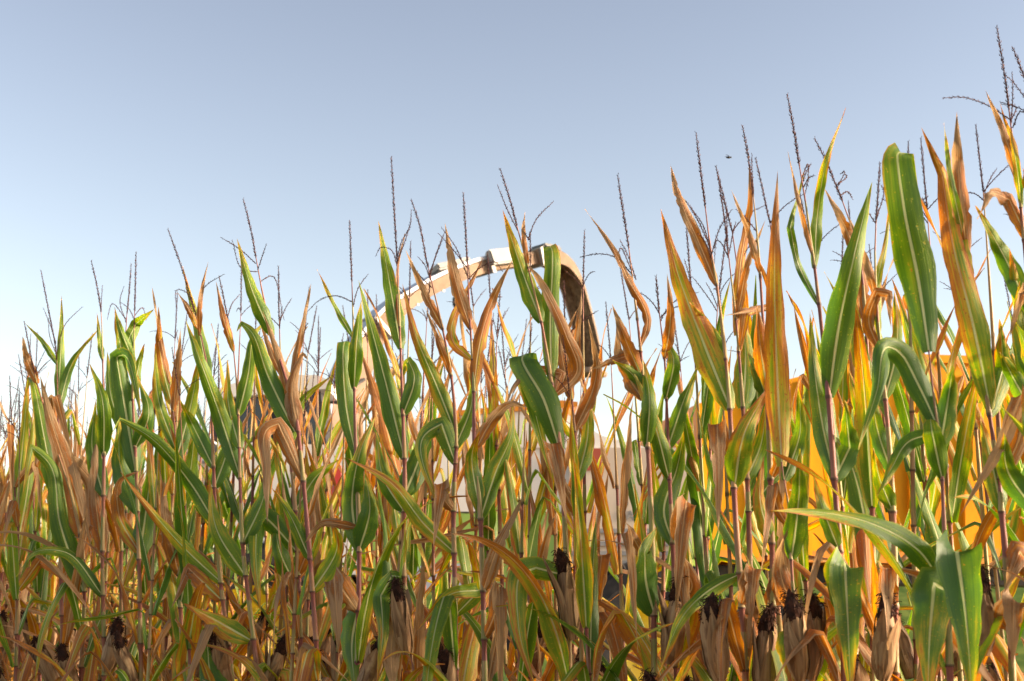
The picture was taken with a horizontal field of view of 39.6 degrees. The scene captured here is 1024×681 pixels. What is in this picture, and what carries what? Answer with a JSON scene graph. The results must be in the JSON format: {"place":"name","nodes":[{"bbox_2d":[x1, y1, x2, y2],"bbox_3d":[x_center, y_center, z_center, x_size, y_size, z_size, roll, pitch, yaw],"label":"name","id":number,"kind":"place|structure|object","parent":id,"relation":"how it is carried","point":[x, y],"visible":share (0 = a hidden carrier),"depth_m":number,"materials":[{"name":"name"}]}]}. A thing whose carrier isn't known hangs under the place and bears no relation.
{"place":"outdoors","nodes":[
{"label":"outdoors","id":0,"kind":"place"},
{"bbox_2d":[0,0,1023,564],"label":"sky","id":1,"kind":"structure","parent":0,"point":[124,124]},
{"label":"ground","id":2,"kind":"structure","parent":0,"visible":0},
{"bbox_2d":[10,339,48,680],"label":"corn plant","id":3,"kind":"object","parent":2,"relation":"on","point":[23,594],"visible":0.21,"depth_m":7.67,"materials":[{"name":"brown plant"}]},
{"bbox_2d":[0,355,88,680],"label":"corn plant","id":4,"kind":"object","parent":2,"relation":"on","point":[40,583],"visible":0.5,"depth_m":7.43,"materials":[{"name":"green plant"}]},
{"bbox_2d":[32,394,58,680],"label":"corn plant","id":5,"kind":"object","parent":2,"relation":"on","point":[53,584],"visible":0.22,"depth_m":8.79,"materials":[{"name":"green plant"}]},
{"bbox_2d":[0,388,107,680],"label":"corn plant","id":6,"kind":"object","parent":2,"relation":"on","point":[15,557],"visible":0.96,"depth_m":6.14,"materials":[{"name":"green plant"}]},
{"bbox_2d":[0,374,109,680],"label":"corn plant","id":7,"kind":"object","parent":2,"relation":"on","point":[29,576],"visible":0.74,"depth_m":6.39,"materials":[{"name":"green plant"}]},
{"bbox_2d":[0,334,110,680],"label":"corn plant","id":8,"kind":"object","parent":2,"relation":"on","point":[9,632],"visible":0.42,"depth_m":7.50,"materials":[{"name":"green plant"}]},
{"bbox_2d":[3,334,111,680],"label":"corn plant","id":9,"kind":"object","parent":2,"relation":"on","point":[68,412],"visible":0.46,"depth_m":7.31,"materials":[{"name":"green plant"}]},
{"bbox_2d":[24,270,96,680],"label":"corn plant","id":10,"kind":"object","parent":2,"relation":"on","point":[62,379],"visible":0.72,"depth_m":6.22,"materials":[{"name":"green plant"}]},
{"bbox_2d":[0,261,144,680],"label":"corn plant","id":11,"kind":"object","parent":2,"relation":"on","point":[98,438],"visible":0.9,"depth_m":5.97,"materials":[{"name":"green plant"}]},
{"bbox_2d":[22,321,125,680],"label":"corn plant","id":12,"kind":"object","parent":2,"relation":"on","point":[67,496],"visible":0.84,"depth_m":6.09,"materials":[{"name":"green plant"}]},
{"bbox_2d":[58,349,92,666],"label":"corn plant","id":13,"kind":"object","parent":2,"relation":"on","point":[74,445],"visible":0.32,"depth_m":7.55,"materials":[{"name":"green plant"}]},
{"bbox_2d":[3,481,152,678],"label":"corn plant","id":14,"kind":"object","parent":2,"relation":"on","point":[111,552],"visible":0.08,"depth_m":7.28,"materials":[{"name":"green plant"}]},
{"bbox_2d":[0,264,166,680],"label":"corn plant","id":15,"kind":"object","parent":2,"relation":"on","point":[82,633],"visible":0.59,"depth_m":6.11,"materials":[{"name":"green plant"}]},
{"bbox_2d":[11,405,157,680],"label":"corn plant","id":16,"kind":"object","parent":2,"relation":"on","point":[94,571],"visible":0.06,"depth_m":6.93,"materials":[{"name":"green plant"}]},
{"bbox_2d":[8,432,201,680],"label":"corn plant","id":17,"kind":"object","parent":2,"relation":"on","point":[108,578],"visible":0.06,"depth_m":7.11,"materials":[{"name":"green plant"}]},
{"bbox_2d":[60,252,176,680],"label":"corn plant","id":18,"kind":"object","parent":2,"relation":"on","point":[129,441],"visible":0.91,"depth_m":5.84,"materials":[{"name":"green plant"}]},
{"bbox_2d":[47,408,192,680],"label":"corn plant","id":19,"kind":"object","parent":2,"relation":"on","point":[153,491],"visible":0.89,"depth_m":5.60,"materials":[{"name":"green plant"}]},
{"bbox_2d":[116,371,184,680],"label":"corn plant","id":20,"kind":"object","parent":2,"relation":"on","point":[133,650],"visible":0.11,"depth_m":7.05,"materials":[{"name":"brown plant"}]},
{"bbox_2d":[115,293,186,680],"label":"corn plant","id":21,"kind":"object","parent":2,"relation":"on","point":[163,468],"visible":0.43,"depth_m":6.89,"materials":[{"name":"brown plant"}]},
{"bbox_2d":[137,314,191,680],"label":"corn plant","id":22,"kind":"object","parent":2,"relation":"on","point":[166,642],"visible":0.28,"depth_m":6.71,"materials":[{"name":"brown plant"}]},
{"bbox_2d":[152,288,204,680],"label":"corn plant","id":23,"kind":"object","parent":2,"relation":"on","point":[164,381],"visible":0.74,"depth_m":5.69,"materials":[{"name":"green plant"}]},
{"bbox_2d":[111,230,263,680],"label":"corn plant","id":24,"kind":"object","parent":2,"relation":"on","point":[198,568],"visible":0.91,"depth_m":5.44,"materials":[{"name":"green plant"}]},
{"bbox_2d":[169,347,207,680],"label":"corn plant","id":25,"kind":"object","parent":2,"relation":"on","point":[184,530],"visible":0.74,"depth_m":5.49,"materials":[{"name":"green plant"}]},
{"bbox_2d":[105,343,277,680],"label":"corn plant","id":26,"kind":"object","parent":2,"relation":"on","point":[242,649],"visible":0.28,"depth_m":6.68,"materials":[{"name":"green plant"}]},
{"bbox_2d":[105,324,279,680],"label":"corn plant","id":27,"kind":"object","parent":2,"relation":"on","point":[203,605],"visible":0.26,"depth_m":6.69,"materials":[{"name":"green plant"}]},
{"bbox_2d":[160,269,277,680],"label":"corn plant","id":28,"kind":"object","parent":2,"relation":"on","point":[225,568],"visible":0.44,"depth_m":6.58,"materials":[{"name":"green plant"}]},
{"bbox_2d":[153,328,305,679],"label":"corn plant","id":29,"kind":"object","parent":2,"relation":"on","point":[225,512],"visible":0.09,"depth_m":7.74,"materials":[{"name":"brown plant"}]},
{"bbox_2d":[159,318,311,680],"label":"corn plant","id":30,"kind":"object","parent":2,"relation":"on","point":[235,512],"visible":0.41,"depth_m":6.51,"materials":[{"name":"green plant"}]},
{"bbox_2d":[184,276,290,680],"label":"corn plant","id":31,"kind":"object","parent":2,"relation":"on","point":[225,408],"visible":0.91,"depth_m":5.34,"materials":[{"name":"green plant"}]},
{"bbox_2d":[153,307,377,680],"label":"corn plant","id":32,"kind":"object","parent":2,"relation":"on","point":[277,575],"visible":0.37,"depth_m":6.48,"materials":[{"name":"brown plant"}]},
{"bbox_2d":[243,381,293,680],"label":"corn plant","id":33,"kind":"object","parent":2,"relation":"on","point":[268,544],"visible":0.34,"depth_m":7.40,"materials":[{"name":"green plant"}]},
{"bbox_2d":[192,362,347,680],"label":"corn plant","id":34,"kind":"object","parent":2,"relation":"on","point":[250,667],"visible":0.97,"depth_m":5.13,"materials":[{"name":"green plant"}]},
{"bbox_2d":[224,398,323,675],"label":"corn plant","id":35,"kind":"object","parent":2,"relation":"on","point":[247,452],"visible":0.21,"depth_m":7.63,"materials":[{"name":"brown plant"}]},
{"bbox_2d":[222,286,363,680],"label":"corn plant","id":36,"kind":"object","parent":2,"relation":"on","point":[336,429],"visible":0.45,"depth_m":6.39,"materials":[{"name":"green plant"}]},
{"bbox_2d":[220,199,377,680],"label":"corn plant","id":37,"kind":"object","parent":2,"relation":"on","point":[282,394],"visible":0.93,"depth_m":5.16,"materials":[{"name":"green plant"}]},
{"bbox_2d":[234,334,367,680],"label":"corn plant","id":38,"kind":"object","parent":2,"relation":"on","point":[324,548],"visible":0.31,"depth_m":6.21,"materials":[{"name":"green plant"}]},
{"bbox_2d":[238,265,365,680],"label":"corn plant","id":39,"kind":"object","parent":2,"relation":"on","point":[269,526],"visible":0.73,"depth_m":5.33,"materials":[{"name":"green plant"}]},
{"bbox_2d":[273,390,378,680],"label":"corn plant","id":40,"kind":"object","parent":2,"relation":"on","point":[338,662],"visible":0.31,"depth_m":6.05,"materials":[{"name":"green plant"}]},
{"bbox_2d":[231,375,429,679],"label":"corn plant","id":41,"kind":"object","parent":2,"relation":"on","point":[323,500],"visible":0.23,"depth_m":6.14,"materials":[{"name":"green plant"}]},
{"bbox_2d":[261,316,406,627],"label":"corn plant","id":42,"kind":"object","parent":2,"relation":"on","point":[335,498],"visible":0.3,"depth_m":7.37,"materials":[{"name":"green plant"}]},
{"bbox_2d":[254,327,416,667],"bbox_3d":[-0.838,1.171,6.254,0.853,2.508,0.260,-4,-11,21],"label":"corn plant","id":43,"kind":"object","parent":2,"relation":"on","point":[323,417],"visible":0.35,"depth_m":6.39,"materials":[{"name":"green plant"}]},
{"bbox_2d":[294,289,416,680],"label":"corn plant","id":44,"kind":"object","parent":2,"relation":"on","point":[373,461],"visible":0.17,"depth_m":7.11,"materials":[{"name":"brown plant"}]},
{"bbox_2d":[296,294,459,660],"bbox_3d":[-0.661,1.163,6.981,0.839,2.792,0.391,9,-14,-41],"label":"corn plant","id":45,"kind":"object","parent":2,"relation":"on","point":[374,414],"visible":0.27,"depth_m":6.95,"materials":[{"name":"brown plant"}]},
{"bbox_2d":[32,243,730,680],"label":"forage harvester","id":46,"kind":"object","parent":2,"relation":"on","point":[502,259],"visible":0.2,"depth_m":14.91,"materials":[{"name":"white paint"}]},
{"bbox_2d":[305,220,467,680],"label":"corn plant","id":47,"kind":"object","parent":2,"relation":"on","point":[358,524],"visible":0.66,"depth_m":4.96,"materials":[{"name":"green plant"}]},
{"bbox_2d":[359,156,429,680],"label":"corn plant","id":48,"kind":"object","parent":2,"relation":"on","point":[398,623],"visible":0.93,"depth_m":4.86,"materials":[{"name":"green plant"}]},
{"bbox_2d":[370,353,420,646],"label":"corn plant","id":49,"kind":"object","parent":2,"relation":"on","point":[385,505],"visible":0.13,"depth_m":6.02,"materials":[{"name":"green plant"}]},
{"bbox_2d":[361,279,443,680],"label":"corn plant","id":50,"kind":"object","parent":2,"relation":"on","point":[413,566],"visible":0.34,"depth_m":6.79,"materials":[{"name":"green plant"}]},
{"bbox_2d":[377,412,444,680],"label":"corn plant","id":51,"kind":"object","parent":2,"relation":"on","point":[386,569],"visible":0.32,"depth_m":4.85,"materials":[{"name":"green plant"}]},
{"bbox_2d":[343,240,508,680],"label":"corn plant","id":52,"kind":"object","parent":2,"relation":"on","point":[385,435],"visible":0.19,"depth_m":6.02,"materials":[{"name":"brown plant"}]},
{"bbox_2d":[356,323,505,680],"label":"corn plant","id":53,"kind":"object","parent":2,"relation":"on","point":[446,521],"visible":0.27,"depth_m":5.87,"materials":[{"name":"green plant"}]},
{"bbox_2d":[347,199,515,680],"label":"corn plant","id":54,"kind":"object","parent":2,"relation":"on","point":[448,431],"visible":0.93,"depth_m":4.69,"materials":[{"name":"green plant"}]},
{"bbox_2d":[421,366,469,649],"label":"corn plant","id":55,"kind":"object","parent":2,"relation":"on","point":[447,579],"visible":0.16,"depth_m":6.63,"materials":[{"name":"brown plant"}]},
{"bbox_2d":[362,251,533,677],"bbox_3d":[-0.105,0.946,5.522,0.916,2.681,0.288,-1,-11,5],"label":"corn plant","id":56,"kind":"object","parent":2,"relation":"on","point":[482,451],"visible":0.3,"depth_m":5.60,"materials":[{"name":"green plant"}]},
{"bbox_2d":[370,330,552,680],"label":"corn plant","id":57,"kind":"object","parent":2,"relation":"on","point":[435,453],"visible":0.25,"depth_m":5.75,"materials":[{"name":"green plant"}]},
{"bbox_2d":[382,192,541,680],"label":"corn plant","id":58,"kind":"object","parent":2,"relation":"on","point":[482,493],"visible":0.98,"depth_m":4.63,"materials":[{"name":"green plant"}]},
{"bbox_2d":[427,256,514,679],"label":"corn plant","id":59,"kind":"object","parent":2,"relation":"on","point":[466,363],"visible":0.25,"depth_m":6.55,"materials":[{"name":"brown plant"}]},
{"bbox_2d":[423,313,525,680],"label":"corn plant","id":60,"kind":"object","parent":2,"relation":"on","point":[463,556],"visible":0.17,"depth_m":5.78,"materials":[{"name":"green plant"}]},
{"bbox_2d":[461,290,508,680],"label":"corn plant","id":61,"kind":"object","parent":2,"relation":"on","point":[490,520],"visible":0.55,"depth_m":5.56,"materials":[{"name":"brown plant"}]},
{"bbox_2d":[8,577,1023,680],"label":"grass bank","id":62,"kind":"structure","parent":2,"relation":"on","point":[1017,597],"depth_m":25.43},
{"bbox_2d":[442,323,595,680],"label":"corn plant","id":63,"kind":"object","parent":2,"relation":"on","point":[531,622],"visible":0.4,"depth_m":4.56,"materials":[{"name":"green plant"}]},
{"bbox_2d":[500,326,540,680],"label":"corn plant","id":64,"kind":"object","parent":2,"relation":"on","point":[504,500],"visible":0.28,"depth_m":6.48,"materials":[{"name":"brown plant"}]},
{"bbox_2d":[466,235,575,680],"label":"corn plant","id":65,"kind":"object","parent":2,"relation":"on","point":[549,672],"visible":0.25,"depth_m":5.40,"materials":[{"name":"green plant"}]},
{"bbox_2d":[451,168,610,680],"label":"corn plant","id":66,"kind":"object","parent":2,"relation":"on","point":[541,391],"visible":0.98,"depth_m":4.42,"materials":[{"name":"green plant"}]},
{"bbox_2d":[517,335,598,680],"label":"corn plant","id":67,"kind":"object","parent":2,"relation":"on","point":[586,573],"visible":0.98,"depth_m":4.22,"materials":[{"name":"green plant"}]},
{"bbox_2d":[465,230,656,665],"bbox_3d":[0.197,0.871,5.137,0.808,2.686,0.379,-1,-11,7],"label":"corn plant","id":68,"kind":"object","parent":2,"relation":"on","point":[629,657],"visible":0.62,"depth_m":5.29,"materials":[{"name":"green plant"}]},
{"bbox_2d":[498,346,630,680],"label":"corn plant","id":69,"kind":"object","parent":2,"relation":"on","point":[525,531],"visible":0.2,"depth_m":6.31,"materials":[{"name":"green plant"}]},
{"bbox_2d":[504,303,660,680],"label":"corn plant","id":70,"kind":"object","parent":2,"relation":"on","point":[552,512],"visible":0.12,"depth_m":5.32,"materials":[{"name":"green plant"}]},
{"bbox_2d":[513,301,673,680],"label":"corn plant","id":71,"kind":"object","parent":2,"relation":"on","point":[601,501],"visible":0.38,"depth_m":5.20,"materials":[{"name":"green plant"}]},
{"bbox_2d":[534,326,660,680],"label":"corn plant","id":72,"kind":"object","parent":2,"relation":"on","point":[587,503],"visible":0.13,"depth_m":6.23,"materials":[{"name":"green plant"}]},
{"bbox_2d":[558,280,672,680],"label":"corn plant","id":73,"kind":"object","parent":2,"relation":"on","point":[584,418],"visible":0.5,"depth_m":4.56,"materials":[{"name":"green plant"}]},
{"bbox_2d":[558,267,678,668],"bbox_3d":[0.630,1.004,5.850,0.993,2.688,0.328,-2,-11,12],"label":"corn plant","id":74,"kind":"object","parent":2,"relation":"on","point":[636,450],"visible":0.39,"depth_m":5.94,"materials":[{"name":"green plant"}]},
{"bbox_2d":[496,173,824,680],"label":"corn plant","id":75,"kind":"object","parent":2,"relation":"on","point":[643,577],"visible":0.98,"depth_m":4.18,"materials":[{"name":"brown plant"}]},
{"bbox_2d":[598,275,741,680],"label":"corn plant","id":76,"kind":"object","parent":2,"relation":"on","point":[673,517],"visible":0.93,"depth_m":4.23,"materials":[{"name":"green plant"}]},
{"bbox_2d":[561,356,782,680],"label":"corn plant","id":77,"kind":"object","parent":2,"relation":"on","point":[666,577],"visible":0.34,"depth_m":5.07,"materials":[{"name":"green plant"}]},
{"bbox_2d":[639,228,738,680],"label":"corn plant","id":78,"kind":"object","parent":2,"relation":"on","point":[700,529],"visible":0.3,"depth_m":4.94,"materials":[{"name":"green plant"}]},
{"bbox_2d":[609,330,769,680],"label":"corn plant","id":79,"kind":"object","parent":2,"relation":"on","point":[725,559],"visible":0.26,"depth_m":5.72,"materials":[{"name":"brown plant"}]},
{"bbox_2d":[655,132,786,680],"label":"corn plant","id":80,"kind":"object","parent":2,"relation":"on","point":[722,624],"visible":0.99,"depth_m":3.97,"materials":[{"name":"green plant"}]},
{"bbox_2d":[657,125,793,680],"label":"corn plant","id":81,"kind":"object","parent":2,"relation":"on","point":[764,638],"visible":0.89,"depth_m":4.02,"materials":[{"name":"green plant"}]},
{"bbox_2d":[651,236,825,680],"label":"corn plant","id":82,"kind":"object","parent":2,"relation":"on","point":[691,450],"visible":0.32,"depth_m":4.98,"materials":[{"name":"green plant"}]},
{"bbox_2d":[633,295,861,680],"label":"corn plant","id":83,"kind":"object","parent":2,"relation":"on","point":[701,672],"visible":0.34,"depth_m":4.76,"materials":[{"name":"green plant"}]},
{"bbox_2d":[588,171,912,665],"bbox_3d":[0.705,0.726,4.217,1.025,2.631,0.306,-3,-11,17],"label":"corn plant","id":84,"kind":"object","parent":2,"relation":"on","point":[743,387],"visible":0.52,"depth_m":4.35,"materials":[{"name":"green plant"}]},
{"bbox_2d":[657,165,915,680],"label":"corn plant","id":85,"kind":"object","parent":2,"relation":"on","point":[751,330],"visible":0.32,"depth_m":4.77,"materials":[{"name":"brown plant"}]},
{"bbox_2d":[754,157,839,680],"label":"corn plant","id":86,"kind":"object","parent":2,"relation":"on","point":[801,581],"visible":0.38,"depth_m":4.69,"materials":[{"name":"green plant"}]},
{"bbox_2d":[720,171,889,680],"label":"corn plant","id":87,"kind":"object","parent":2,"relation":"on","point":[808,658],"visible":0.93,"depth_m":3.88,"materials":[{"name":"orange plant"}]},
{"bbox_2d":[786,193,869,680],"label":"corn plant","id":88,"kind":"object","parent":2,"relation":"on","point":[849,546],"visible":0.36,"depth_m":4.58,"materials":[{"name":"brown plant"}]},
{"bbox_2d":[640,354,1023,680],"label":"silage trailer","id":89,"kind":"object","parent":2,"relation":"on","point":[969,514],"depth_m":15.32,"materials":[{"name":"yellow paint"}]},
{"bbox_2d":[774,94,903,680],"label":"corn plant","id":90,"kind":"object","parent":2,"relation":"on","point":[843,580],"visible":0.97,"depth_m":3.84,"materials":[{"name":"green plant"}]},
{"bbox_2d":[808,236,872,680],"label":"corn plant","id":91,"kind":"object","parent":2,"relation":"on","point":[843,393],"visible":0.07,"depth_m":5.45,"materials":[{"name":"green plant"}]},
{"bbox_2d":[789,202,907,672],"bbox_3d":[1.260,0.822,5.239,0.210,2.820,0.828,-8,-13,35],"label":"corn plant","id":92,"kind":"object","parent":2,"relation":"on","point":[904,557],"visible":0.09,"depth_m":5.37,"materials":[{"name":"green plant"}]},
{"bbox_2d":[814,138,963,680],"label":"corn plant","id":93,"kind":"object","parent":2,"relation":"on","point":[862,495],"visible":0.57,"depth_m":4.02,"materials":[{"name":"orange plant"}]},
{"bbox_2d":[765,143,1023,680],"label":"corn plant","id":94,"kind":"object","parent":2,"relation":"on","point":[945,591],"visible":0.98,"depth_m":3.45,"materials":[{"name":"green plant"}]},
{"bbox_2d":[802,161,1001,680],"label":"corn plant","id":95,"kind":"object","parent":2,"relation":"on","point":[886,628],"visible":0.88,"depth_m":3.81,"materials":[{"name":"brown plant"}]},
{"bbox_2d":[827,231,1001,680],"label":"corn plant","id":96,"kind":"object","parent":2,"relation":"on","point":[901,402],"visible":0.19,"depth_m":5.18,"materials":[{"name":"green plant"}]},
{"bbox_2d":[813,141,1020,680],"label":"corn plant","id":97,"kind":"object","parent":2,"relation":"on","point":[908,662],"visible":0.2,"depth_m":4.40,"materials":[{"name":"green plant"}]},
{"bbox_2d":[817,244,1017,678],"bbox_3d":[1.438,0.916,5.295,0.886,2.654,0.211,-3,-11,15],"label":"corn plant","id":98,"kind":"object","parent":2,"relation":"on","point":[894,444],"visible":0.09,"depth_m":5.31,"materials":[{"name":"green plant"}]},
{"bbox_2d":[897,375,991,680],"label":"corn plant","id":99,"kind":"object","parent":2,"relation":"on","point":[941,676],"visible":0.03,"depth_m":5.97,"materials":[{"name":"green plant"}]},
{"bbox_2d":[877,124,1023,680],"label":"corn plant","id":100,"kind":"object","parent":2,"relation":"on","point":[992,670],"visible":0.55,"depth_m":4.39,"materials":[{"name":"green plant"}]},
{"bbox_2d":[892,136,1009,680],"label":"corn plant","id":101,"kind":"object","parent":2,"relation":"on","point":[961,467],"visible":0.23,"depth_m":4.38,"materials":[{"name":"green plant"}]},
{"bbox_2d":[901,232,1023,675],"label":"corn plant","id":102,"kind":"object","parent":2,"relation":"on","point":[964,544],"visible":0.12,"depth_m":5.13,"materials":[{"name":"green plant"}]},
{"bbox_2d":[903,275,1023,680],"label":"corn plant","id":103,"kind":"object","parent":2,"relation":"on","point":[1013,522],"visible":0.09,"depth_m":5.77,"materials":[{"name":"green plant"}]},
{"bbox_2d":[916,114,1023,680],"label":"corn plant","id":104,"kind":"object","parent":2,"relation":"on","point":[991,383],"visible":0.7,"depth_m":3.56,"materials":[{"name":"green plant"}]},
{"bbox_2d":[944,26,1023,680],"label":"corn plant","id":105,"kind":"object","parent":2,"relation":"on","point":[1011,476],"visible":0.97,"depth_m":3.56,"materials":[{"name":"brown plant"}]},
{"bbox_2d":[1001,47,1023,436],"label":"corn plant","id":106,"kind":"object","parent":2,"relation":"on","point":[1018,306],"visible":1,"depth_m":3.49,"materials":[{"name":"brown plant"}]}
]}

